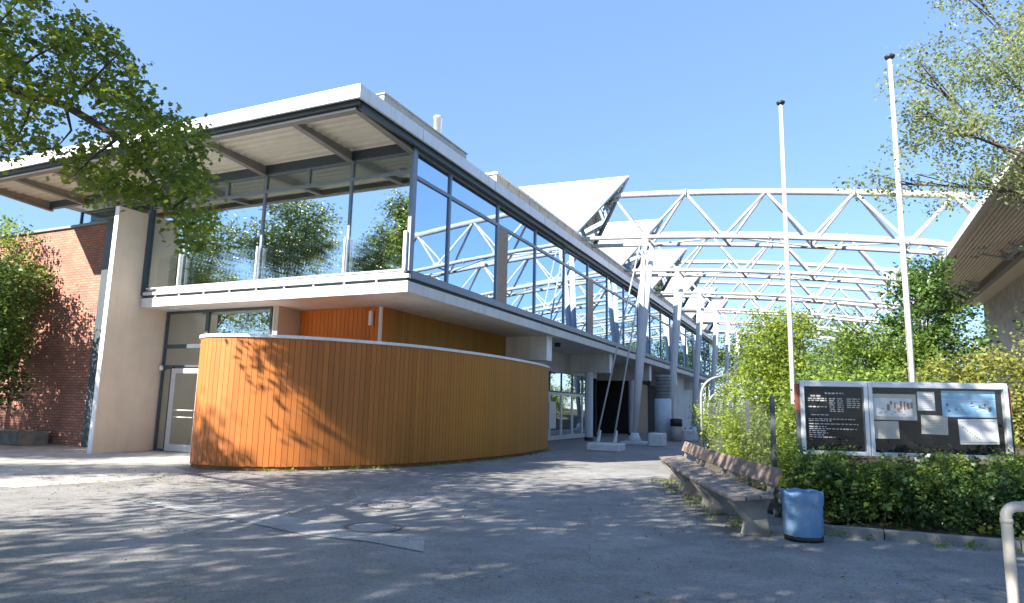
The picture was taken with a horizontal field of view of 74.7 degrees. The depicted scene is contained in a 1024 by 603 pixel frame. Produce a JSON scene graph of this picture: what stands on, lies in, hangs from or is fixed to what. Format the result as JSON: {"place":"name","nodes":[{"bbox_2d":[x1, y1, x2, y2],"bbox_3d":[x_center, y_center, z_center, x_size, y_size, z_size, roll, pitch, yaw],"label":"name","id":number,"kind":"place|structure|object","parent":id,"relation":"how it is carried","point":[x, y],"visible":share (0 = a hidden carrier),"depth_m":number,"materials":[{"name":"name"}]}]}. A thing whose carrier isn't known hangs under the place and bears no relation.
{"place":"outdoors","nodes":[
{"label":"outdoors","id":0,"kind":"place"},
{"bbox_2d":[0,250,49,417],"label":"wall shrub","id":1,"kind":"object","parent":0,"point":[10,329],"visible":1,"depth_m":20.39,"materials":[{"name":"green plant"}]},
{"bbox_2d":[0,444,190,487],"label":"paving","id":2,"kind":"structure","parent":0,"point":[54,462],"depth_m":15.15,"materials":[{"name":"concrete"}]},
{"bbox_2d":[0,429,48,445],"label":"planter wall","id":3,"kind":"structure","parent":2,"relation":"on","point":[16,437],"depth_m":20.84,"materials":[{"name":"concrete"}]},
{"bbox_2d":[0,414,1023,602],"bbox_3d":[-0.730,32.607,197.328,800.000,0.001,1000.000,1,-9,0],"label":"ground","id":4,"kind":"structure","parent":0,"point":[75,551],"depth_m":7.24,"materials":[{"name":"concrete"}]},
{"bbox_2d":[0,208,55,372],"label":"tree","id":5,"kind":"object","parent":4,"relation":"on","point":[7,240],"visible":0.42,"depth_m":22.65,"materials":[{"name":"green plant"}]},
{"bbox_2d":[0,0,234,269],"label":"maple tree","id":6,"kind":"object","parent":4,"relation":"on","point":[74,47],"visible":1,"depth_m":6.69,"materials":[{"name":"green plant"}]},
{"bbox_2d":[122,498,424,550],"bbox_3d":[-3.340,2.810,8.716,6.024,0.001,0.701,-5,-11,33],"label":"path strip","id":7,"kind":"object","parent":4,"relation":"on","point":[305,526],"visible":1,"depth_m":8.22,"materials":[{"name":"concrete"}]},
{"bbox_2d":[0,83,727,453],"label":"glazed pavilion","id":8,"kind":"structure","parent":4,"relation":"on","point":[360,211],"depth_m":19.63,"materials":[{"name":"paint"}]},
{"bbox_2d":[79,207,115,223],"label":"window","id":9,"kind":"structure","parent":8,"relation":"in","point":[93,215],"depth_m":22.35,"materials":[{"name":"clear glass"}]},
{"bbox_2d":[123,201,170,213],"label":"window","id":10,"kind":"structure","parent":8,"relation":"in","point":[147,208],"depth_m":21.45,"materials":[{"name":"grey glass"}]},
{"bbox_2d":[153,367,174,450],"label":"window","id":11,"kind":"structure","parent":8,"relation":"in","point":[165,379],"depth_m":19.98,"materials":[{"name":"grey glass"}]},
{"bbox_2d":[144,204,187,291],"bbox_3d":[-10.141,-1.557,19.698,1.560,2.560,0.090,-3,-10,24],"label":"window","id":12,"kind":"structure","parent":8,"relation":"in","point":[162,264],"depth_m":19.71,"materials":[{"name":"clear glass"}]},
{"bbox_2d":[162,346,199,366],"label":"window","id":13,"kind":"structure","parent":8,"relation":"in","point":[173,356],"depth_m":19.99,"materials":[{"name":"clear glass"}]},
{"bbox_2d":[164,368,197,451],"bbox_3d":[-9.606,3.154,19.577,1.220,2.400,0.146,-3,-10,24],"label":"door","id":14,"kind":"structure","parent":8,"relation":"in","point":[182,396],"depth_m":19.62,"materials":[{"name":"metal"}]},
{"bbox_2d":[164,310,207,346],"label":"window","id":15,"kind":"structure","parent":8,"relation":"in","point":[185,328],"depth_m":20.10,"materials":[{"name":"clear glass"}]},
{"bbox_2d":[189,181,226,202],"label":"window","id":16,"kind":"structure","parent":8,"relation":"in","point":[219,183],"depth_m":19.13,"materials":[{"name":"grey metal"}]},
{"bbox_2d":[180,192,264,289],"bbox_3d":[-8.100,-1.656,18.782,2.920,2.560,0.090,-3,-10,24],"label":"window","id":17,"kind":"structure","parent":8,"relation":"in","point":[243,214],"depth_m":18.65,"materials":[{"name":"clear glass"}]},
{"bbox_2d":[206,307,272,333],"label":"window","id":18,"kind":"structure","parent":8,"relation":"in","point":[217,320],"depth_m":19.54,"materials":[{"name":"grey glass"}]},
{"bbox_2d":[226,175,265,197],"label":"window","id":19,"kind":"structure","parent":8,"relation":"in","point":[255,177],"depth_m":18.75,"materials":[{"name":"grey glass"}]},
{"bbox_2d":[265,168,308,191],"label":"window","id":20,"kind":"structure","parent":8,"relation":"in","point":[305,169],"depth_m":18.14,"materials":[{"name":"grey glass"}]},
{"bbox_2d":[258,180,350,283],"bbox_3d":[-5.443,-1.784,17.589,2.910,2.560,0.090,-3,-10,24],"label":"window","id":21,"kind":"structure","parent":8,"relation":"in","point":[304,229],"depth_m":17.58,"materials":[{"name":"clear glass"}]},
{"bbox_2d":[308,162,351,185],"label":"window","id":22,"kind":"structure","parent":8,"relation":"in","point":[343,163],"depth_m":17.54,"materials":[{"name":"grey glass"}]},
{"bbox_2d":[346,171,409,277],"bbox_3d":[-3.292,-1.889,16.623,1.810,2.560,0.090,-3,-10,24],"label":"window","id":23,"kind":"structure","parent":8,"relation":"in","point":[379,205],"depth_m":16.64,"materials":[{"name":"clear glass"}]},
{"bbox_2d":[351,152,410,178],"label":"window","id":24,"kind":"structure","parent":8,"relation":"in","point":[406,153],"depth_m":16.91,"materials":[{"name":"grey glass"}]},
{"bbox_2d":[413,177,450,283],"bbox_3d":[-2.078,-1.764,17.116,0.110,2.400,1.730,-3,-10,24],"label":"window","id":25,"kind":"structure","parent":8,"relation":"in","point":[432,218],"depth_m":17.15,"materials":[{"name":"clear glass"}]},
{"bbox_2d":[417,151,451,196],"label":"window","id":26,"kind":"structure","parent":8,"relation":"in","point":[431,172],"depth_m":17.38,"materials":[{"name":"clear glass"}]},
{"bbox_2d":[448,197,497,300],"bbox_3d":[-1.108,-1.407,19.237,0.110,2.400,2.990,-3,-10,24],"label":"window","id":27,"kind":"structure","parent":8,"relation":"in","point":[473,238],"depth_m":19.17,"materials":[{"name":"clear glass"}]},
{"bbox_2d":[451,173,498,224],"bbox_3d":[-1.074,-2.928,19.477,0.110,0.680,2.990,-3,-10,24],"label":"window","id":28,"kind":"structure","parent":8,"relation":"in","point":[463,192],"depth_m":19.41,"materials":[{"name":"clear glass"}]},
{"bbox_2d":[497,225,535,313],"bbox_3d":[0.138,-0.950,21.961,0.110,2.400,3.070,-3,-10,24],"label":"window","id":29,"kind":"structure","parent":8,"relation":"in","point":[516,266],"depth_m":21.92,"materials":[{"name":"clear glass"}]},
{"bbox_2d":[499,204,535,246],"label":"window","id":30,"kind":"structure","parent":8,"relation":"in","point":[508,220],"depth_m":22.15,"materials":[{"name":"clear glass"}]},
{"bbox_2d":[535,247,564,323],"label":"window","id":31,"kind":"structure","parent":8,"relation":"in","point":[550,272],"depth_m":24.66,"materials":[{"name":"clear glass"}]},
{"bbox_2d":[536,228,564,263],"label":"window","id":32,"kind":"structure","parent":8,"relation":"in","point":[544,242],"depth_m":24.87,"materials":[{"name":"clear glass"}]},
{"bbox_2d":[549,392,561,440],"bbox_3d":[2.040,5.427,31.794,0.070,2.230,1.600,-3,-10,24],"label":"door","id":33,"kind":"structure","parent":8,"relation":"in","point":[554,434],"depth_m":32.04,"materials":[{"name":"glass"}]},
{"bbox_2d":[550,371,561,392],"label":"window","id":34,"kind":"structure","parent":8,"relation":"in","point":[555,378],"depth_m":32.08,"materials":[{"name":"clear glass"}]},
{"bbox_2d":[561,393,572,438],"bbox_3d":[2.696,5.669,33.234,0.070,2.230,1.600,-3,-10,24],"label":"door","id":35,"kind":"structure","parent":8,"relation":"in","point":[567,398],"depth_m":33.27,"materials":[{"name":"glass"}]},
{"bbox_2d":[562,373,572,393],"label":"window","id":36,"kind":"structure","parent":8,"relation":"in","point":[567,379],"depth_m":33.56,"materials":[{"name":"clear glass"}]},
{"bbox_2d":[564,264,587,332],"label":"window","id":37,"kind":"structure","parent":8,"relation":"in","point":[576,284],"depth_m":27.34,"materials":[{"name":"clear glass"}]},
{"bbox_2d":[565,247,587,276],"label":"window","id":38,"kind":"structure","parent":8,"relation":"in","point":[572,260],"depth_m":27.55,"materials":[{"name":"clear glass"}]},
{"bbox_2d":[572,394,582,437],"bbox_3d":[3.355,5.910,34.671,0.070,2.230,1.600,-3,-10,24],"label":"door","id":39,"kind":"structure","parent":8,"relation":"in","point":[577,398],"depth_m":34.69,"materials":[{"name":"glass"}]},
{"bbox_2d":[573,375,582,393],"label":"window","id":40,"kind":"structure","parent":8,"relation":"in","point":[577,380],"depth_m":35.00,"materials":[{"name":"clear glass"}]},
{"bbox_2d":[582,395,584,436],"bbox_3d":[4.013,6.151,36.110,0.070,2.230,1.600,-3,-10,24],"label":"door","id":41,"kind":"structure","parent":8,"relation":"in","point":[583,410],"depth_m":35.65,"materials":[{"name":"glass"}]},
{"bbox_2d":[588,278,607,339],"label":"window","id":42,"kind":"structure","parent":8,"relation":"in","point":[597,294],"depth_m":30.04,"materials":[{"name":"clear glass"}]},
{"bbox_2d":[588,263,607,288],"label":"window","id":43,"kind":"structure","parent":8,"relation":"in","point":[594,273],"depth_m":30.26,"materials":[{"name":"clear glass"}]},
{"bbox_2d":[608,290,623,345],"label":"window","id":44,"kind":"structure","parent":8,"relation":"in","point":[615,302],"depth_m":32.64,"materials":[{"name":"clear glass"}]},
{"bbox_2d":[608,276,623,298],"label":"window","id":45,"kind":"structure","parent":8,"relation":"in","point":[614,286],"depth_m":32.93,"materials":[{"name":"clear glass"}]},
{"bbox_2d":[624,299,637,349],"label":"window","id":46,"kind":"structure","parent":8,"relation":"in","point":[630,311],"depth_m":35.25,"materials":[{"name":"clear glass"}]},
{"bbox_2d":[624,286,637,306],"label":"window","id":47,"kind":"structure","parent":8,"relation":"in","point":[633,297],"depth_m":35.59,"materials":[{"name":"clear glass"}]},
{"bbox_2d":[638,308,650,354],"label":"window","id":48,"kind":"structure","parent":8,"relation":"in","point":[648,338],"depth_m":39.04,"materials":[{"name":"clear glass"}]},
{"bbox_2d":[650,315,660,358],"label":"window","id":49,"kind":"structure","parent":8,"relation":"in","point":[655,324],"depth_m":40.74,"materials":[{"name":"clear glass"}]},
{"bbox_2d":[650,303,660,320],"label":"window","id":50,"kind":"structure","parent":8,"relation":"in","point":[655,312],"depth_m":40.96,"materials":[{"name":"clear glass"}]},
{"bbox_2d":[661,311,669,325],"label":"window","id":51,"kind":"structure","parent":8,"relation":"in","point":[665,318],"depth_m":43.64,"materials":[{"name":"clear glass"}]},
{"bbox_2d":[661,321,670,361],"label":"window","id":52,"kind":"structure","parent":8,"relation":"in","point":[665,329],"depth_m":43.42,"materials":[{"name":"clear glass"}]},
{"bbox_2d":[670,327,678,364],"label":"window","id":53,"kind":"structure","parent":8,"relation":"in","point":[670,327],"depth_m":45.13,"materials":[{"name":"clear glass"}]},
{"bbox_2d":[679,332,686,367],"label":"window","id":54,"kind":"structure","parent":8,"relation":"in","point":[682,339],"depth_m":48.84,"materials":[{"name":"clear glass"}]},
{"bbox_2d":[680,324,685,334],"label":"window","id":55,"kind":"structure","parent":8,"relation":"in","point":[682,328],"depth_m":49.30,"materials":[{"name":"clear glass"}]},
{"bbox_2d":[686,336,692,369],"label":"window","id":56,"kind":"structure","parent":8,"relation":"in","point":[689,342],"depth_m":51.47,"materials":[{"name":"clear glass"}]},
{"bbox_2d":[686,327,692,339],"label":"window","id":57,"kind":"structure","parent":8,"relation":"in","point":[689,333],"depth_m":51.75,"materials":[{"name":"clear glass"}]},
{"bbox_2d":[693,340,694,369],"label":"window","id":58,"kind":"structure","parent":8,"relation":"in","point":[693,340],"depth_m":53.01,"materials":[{"name":"clear glass"}]},
{"bbox_2d":[700,345,704,373],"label":"window","id":59,"kind":"structure","parent":8,"relation":"in","point":[702,361],"depth_m":57.19,"materials":[{"name":"clear glass"}]},
{"bbox_2d":[704,347,709,375],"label":"window","id":60,"kind":"structure","parent":8,"relation":"in","point":[706,351],"depth_m":59.52,"materials":[{"name":"clear glass"}]},
{"bbox_2d":[340,522,401,532],"bbox_3d":[-1.722,2.767,8.234,0.750,0.005,0.750,1,-9,0],"label":"manhole cover","id":61,"kind":"object","parent":4,"relation":"on","point":[369,527],"visible":1,"depth_m":8.19,"materials":[{"name":"metal"}]},
{"bbox_2d":[189,333,555,470],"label":"curved wall","id":62,"kind":"structure","parent":4,"relation":"on","point":[270,402],"depth_m":15.72,"materials":[{"name":"orange wood"}]},
{"bbox_2d":[361,502,411,508],"bbox_3d":[-1.879,3.048,10.041,0.750,0.005,0.750,1,-9,0],"label":"manhole cover","id":63,"kind":"object","parent":4,"relation":"on","point":[387,505],"visible":1,"depth_m":9.99,"materials":[{"name":"metal"}]},
{"bbox_2d":[1,466,977,602],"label":"leaf litter","id":64,"kind":"object","parent":4,"relation":"on","point":[576,576],"visible":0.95,"depth_m":9.40,"materials":[{"name":"plant"}]},
{"bbox_2d":[587,239,648,451],"bbox_3d":[4.467,1.305,27.296,1.240,9.118,5.301,-3,-10,24],"label":"tie rod pair","id":65,"kind":"object","parent":4,"relation":"on","point":[598,445],"visible":1,"depth_m":25.53,"materials":[{"name":"metal"}]},
{"bbox_2d":[261,448,1022,554],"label":"weeds","id":66,"kind":"object","parent":4,"relation":"on","point":[971,545],"visible":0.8,"depth_m":10.54,"materials":[{"name":"green plant"}]},
{"bbox_2d":[648,433,666,446],"bbox_3d":[6.203,5.886,28.591,0.600,0.550,0.900,-3,-10,24],"label":"concrete block","id":67,"kind":"object","parent":4,"relation":"on","point":[657,439],"depth_m":28.21,"materials":[{"name":"concrete"}]},
{"bbox_2d":[654,375,671,440],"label":"vent tower","id":68,"kind":"structure","parent":4,"relation":"on","point":[662,407],"depth_m":34.06,"materials":[{"name":"grey metal"}]},
{"bbox_2d":[670,418,681,441],"bbox_3d":[8.205,6.404,33.484,0.600,1.140,0.600,-3,-10,24],"label":"litter bin","id":69,"kind":"object","parent":4,"relation":"on","point":[676,429],"visible":1,"depth_m":33.26,"materials":[{"name":"black plastic"}]},
{"bbox_2d":[659,441,700,489],"bbox_3d":[3.491,3.354,13.836,0.678,0.837,2.300,0,-9,7],"label":"park bench","id":70,"kind":"object","parent":4,"relation":"on","point":[687,449],"visible":0.67,"depth_m":13.80,"materials":[{"name":"brown wood"}]},
{"bbox_2d":[683,430,697,440],"bbox_3d":[9.184,6.886,34.513,0.600,0.550,0.900,-3,-10,24],"label":"concrete block","id":71,"kind":"object","parent":4,"relation":"on","point":[687,435],"depth_m":34.13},
{"bbox_2d":[671,447,729,507],"bbox_3d":[3.240,2.985,11.531,0.678,0.837,2.300,1,-9,5],"label":"park bench","id":72,"kind":"object","parent":4,"relation":"on","point":[686,473],"visible":0.68,"depth_m":11.50,"materials":[{"name":"brown wood"}]},
{"bbox_2d":[700,373,732,447],"bbox_3d":[6.204,3.484,20.255,1.056,2.699,0.124,2,-9,-6],"label":"bent pipe","id":73,"kind":"object","parent":4,"relation":"on","point":[701,398],"visible":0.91,"depth_m":20.28,"materials":[{"name":"metal"}]},
{"bbox_2d":[707,390,725,448],"bbox_3d":[6.488,3.892,21.204,0.655,2.200,0.111,3,-9,-9],"label":"bent pipe","id":74,"kind":"object","parent":4,"relation":"on","point":[711,397],"visible":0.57,"depth_m":21.24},
{"bbox_2d":[701,325,748,412],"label":"tree","id":75,"kind":"object","parent":4,"relation":"on","point":[718,385],"visible":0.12,"depth_m":84.67,"materials":[{"name":"green plant"}]},
{"bbox_2d":[692,456,782,535],"bbox_3d":[3.058,2.615,9.206,0.678,0.837,2.300,1,-9,3],"label":"park bench","id":76,"kind":"object","parent":4,"relation":"on","point":[724,495],"visible":1,"depth_m":8.56,"materials":[{"name":"concrete"}]},
{"bbox_2d":[709,396,778,516],"bbox_3d":[4.929,3.118,15.066,0.064,1.750,10.612,-1,-9,11],"label":"wire fence","id":77,"kind":"object","parent":4,"relation":"on","point":[775,501],"visible":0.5,"depth_m":11.27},
{"bbox_2d":[710,318,817,408],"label":"tree","id":78,"kind":"object","parent":4,"relation":"on","point":[721,358],"visible":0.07,"depth_m":70.13,"materials":[{"name":"green plant"}]},
{"bbox_2d":[776,100,794,410],"bbox_3d":[5.891,-0.334,14.297,0.190,8.372,0.187,1,-9,0],"label":"flagpole","id":79,"kind":"object","parent":4,"relation":"on","point":[779,103],"visible":0.84,"depth_m":14.34,"materials":[{"name":"metal"}]},
{"bbox_2d":[703,308,894,409],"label":"steel truss","id":80,"kind":"object","parent":4,"relation":"on","point":[738,330],"visible":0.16,"depth_m":64.94,"materials":[{"name":"metal"}]},
{"bbox_2d":[654,259,948,434],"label":"steel truss","id":81,"kind":"object","parent":4,"relation":"on","point":[701,296],"visible":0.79,"depth_m":43.40,"materials":[{"name":"metal"}]},
{"bbox_2d":[625,230,978,418],"bbox_3d":[14.206,1.422,35.248,17.247,11.794,1.820,-3,-10,24],"label":"steel truss","id":82,"kind":"object","parent":4,"relation":"on","point":[679,271],"visible":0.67,"depth_m":36.27,"materials":[{"name":"metal"}]},
{"bbox_2d":[780,488,823,543],"bbox_3d":[3.533,2.584,8.128,0.506,0.583,0.512,1,-9,0],"label":"waste bin","id":83,"kind":"object","parent":4,"relation":"on","point":[802,516],"visible":1,"depth_m":7.95,"materials":[{"name":"blue plastic"}]},
{"bbox_2d":[582,187,1023,444],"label":"steel truss","id":84,"kind":"object","parent":4,"relation":"on","point":[643,313],"visible":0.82,"depth_m":29.10,"materials":[{"name":"metal"}]},
{"bbox_2d":[693,298,914,409],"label":"steel truss","id":85,"kind":"object","parent":4,"relation":"on","point":[729,323],"visible":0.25,"depth_m":57.95,"materials":[{"name":"metal"}]},
{"bbox_2d":[681,280,929,431],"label":"steel truss","id":86,"kind":"object","parent":4,"relation":"on","point":[716,310],"visible":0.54,"depth_m":50.42,"materials":[{"name":"metal"}]},
{"bbox_2d":[798,306,881,379],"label":"tree","id":87,"kind":"object","parent":4,"relation":"on","point":[847,323],"visible":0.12,"depth_m":72.14,"materials":[{"name":"green plant"}]},
{"bbox_2d":[884,53,920,464],"bbox_3d":[7.176,-0.623,12.271,0.190,8.368,0.187,1,-9,0],"label":"flagpole","id":88,"kind":"object","parent":4,"relation":"on","point":[889,57],"visible":0.81,"depth_m":12.32,"materials":[{"name":"metal"}]},
{"bbox_2d":[794,380,1018,500],"bbox_3d":[5.595,2.150,9.586,2.893,1.985,0.170,0,-9,8],"label":"notice board","id":89,"kind":"object","parent":4,"relation":"on","point":[869,418],"visible":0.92,"depth_m":9.63,"materials":[{"name":"metal"}]},
{"bbox_2d":[823,524,1023,551],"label":"kerb","id":90,"kind":"structure","parent":4,"relation":"on","point":[922,537],"depth_m":8.04,"materials":[{"name":"concrete"}]},
{"bbox_2d":[900,315,983,382],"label":"tree","id":91,"kind":"object","parent":4,"relation":"on","point":[960,348],"visible":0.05,"depth_m":64.94,"materials":[{"name":"green plant"}]},
{"bbox_2d":[904,135,1023,411],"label":"building","id":92,"kind":"structure","parent":4,"relation":"on","point":[995,230],"depth_m":28.05,"materials":[{"name":"white metal"}]},
{"bbox_2d":[959,315,988,369],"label":"tree","id":93,"kind":"object","parent":4,"relation":"on","point":[980,322],"visible":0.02,"depth_m":60.52,"materials":[{"name":"green plant"}]},
{"bbox_2d":[999,501,1023,602],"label":"tube railing","id":94,"kind":"object","parent":4,"relation":"on","point":[1008,510],"visible":1,"depth_m":4.01,"materials":[{"name":"metal"}]},
{"bbox_2d":[0,0,1023,412],"label":"sky","id":95,"kind":"structure","parent":0,"point":[662,95],"materials":[{"name":"blue"}]},
{"bbox_2d":[699,415,1023,539],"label":"planting bank","id":96,"kind":"structure","parent":0,"point":[976,532],"depth_m":9.04,"materials":[{"name":"soil"}]},
{"bbox_2d":[688,378,744,451],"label":"bank shrub","id":97,"kind":"object","parent":96,"relation":"on","point":[705,419],"visible":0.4,"depth_m":20.51,"materials":[{"name":"green plant"}]},
{"bbox_2d":[700,394,846,489],"bbox_3d":[5.149,2.743,12.871,2.300,1.930,5.845,1,-9,0],"label":"bank shrub","id":98,"kind":"object","parent":96,"relation":"on","point":[729,444],"visible":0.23,"depth_m":13.57,"materials":[{"name":"green plant"}]},
{"bbox_2d":[711,301,836,419],"bbox_3d":[7.707,2.354,19.387,4.132,4.838,3.337,1,-9,0],"label":"bank shrub","id":99,"kind":"object","parent":96,"relation":"on","point":[777,367],"visible":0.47,"depth_m":19.15,"materials":[{"name":"green plant"}]},
{"bbox_2d":[733,400,830,500],"bbox_3d":[4.661,2.412,11.227,1.643,2.042,2.825,1,-9,0],"label":"shrub","id":100,"kind":"object","parent":96,"relation":"on","point":[785,424],"visible":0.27,"depth_m":11.30,"materials":[{"name":"green plant"}]},
{"bbox_2d":[764,429,868,514],"bbox_3d":[4.374,2.471,9.601,1.228,1.407,1.243,1,-9,0],"label":"shrub","id":101,"kind":"object","parent":96,"relation":"on","point":[793,449],"visible":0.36,"depth_m":9.61,"materials":[{"name":"green plant"}]},
{"bbox_2d":[748,357,933,455],"bbox_3d":[7.148,2.568,14.102,4.197,2.747,2.375,1,-9,0],"label":"bank shrub","id":102,"kind":"object","parent":96,"relation":"on","point":[875,375],"visible":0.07,"depth_m":14.13,"materials":[{"name":"green plant"}]},
{"bbox_2d":[774,315,963,459],"bbox_3d":[8.592,2.317,16.075,4.776,3.921,2.893,1,-9,0],"label":"bank shrub","id":103,"kind":"object","parent":96,"relation":"on","point":[879,354],"visible":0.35,"depth_m":16.06,"materials":[{"name":"green plant"}]},
{"bbox_2d":[848,447,918,522],"bbox_3d":[4.954,2.503,8.871,0.708,1.141,0.732,10,-12,-43],"label":"shrub","id":104,"kind":"object","parent":96,"relation":"on","point":[891,465],"visible":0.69,"depth_m":8.86,"materials":[{"name":"green plant"}]},
{"bbox_2d":[775,443,1023,538],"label":"ivy undergrowth","id":105,"kind":"object","parent":96,"relation":"on","point":[986,502],"visible":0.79,"depth_m":8.63,"materials":[{"name":"green plant"}]},
{"bbox_2d":[832,0,1023,248],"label":"ash tree","id":106,"kind":"object","parent":96,"relation":"on","point":[988,185],"visible":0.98,"depth_m":13.00,"materials":[{"name":"green plant"}]},
{"bbox_2d":[854,253,1004,378],"bbox_3d":[10.668,1.536,17.223,3.863,5.913,2.469,1,-9,0],"label":"tree","id":107,"kind":"object","parent":96,"relation":"on","point":[924,288],"visible":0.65,"depth_m":17.18,"materials":[{"name":"green plant"}]},
{"bbox_2d":[901,449,972,523],"bbox_3d":[5.565,2.484,8.788,0.978,1.180,0.763,1,-9,0],"label":"shrub","id":108,"kind":"object","parent":96,"relation":"on","point":[945,464],"visible":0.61,"depth_m":8.77,"materials":[{"name":"green plant"}]},
{"bbox_2d":[892,329,1023,447],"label":"bank shrub","id":109,"kind":"object","parent":96,"relation":"on","point":[979,374],"visible":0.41,"depth_m":13.06,"materials":[{"name":"green plant"}]},
{"bbox_2d":[970,444,1023,501],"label":"shrub","id":110,"kind":"object","parent":96,"relation":"on","point":[1007,459],"visible":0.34,"depth_m":8.75,"materials":[{"name":"green plant"}]},
{"bbox_2d":[1011,299,1023,340],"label":"tree","id":111,"kind":"object","parent":96,"relation":"on","point":[1020,323],"visible":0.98,"depth_m":15.20,"materials":[{"name":"green plant"}]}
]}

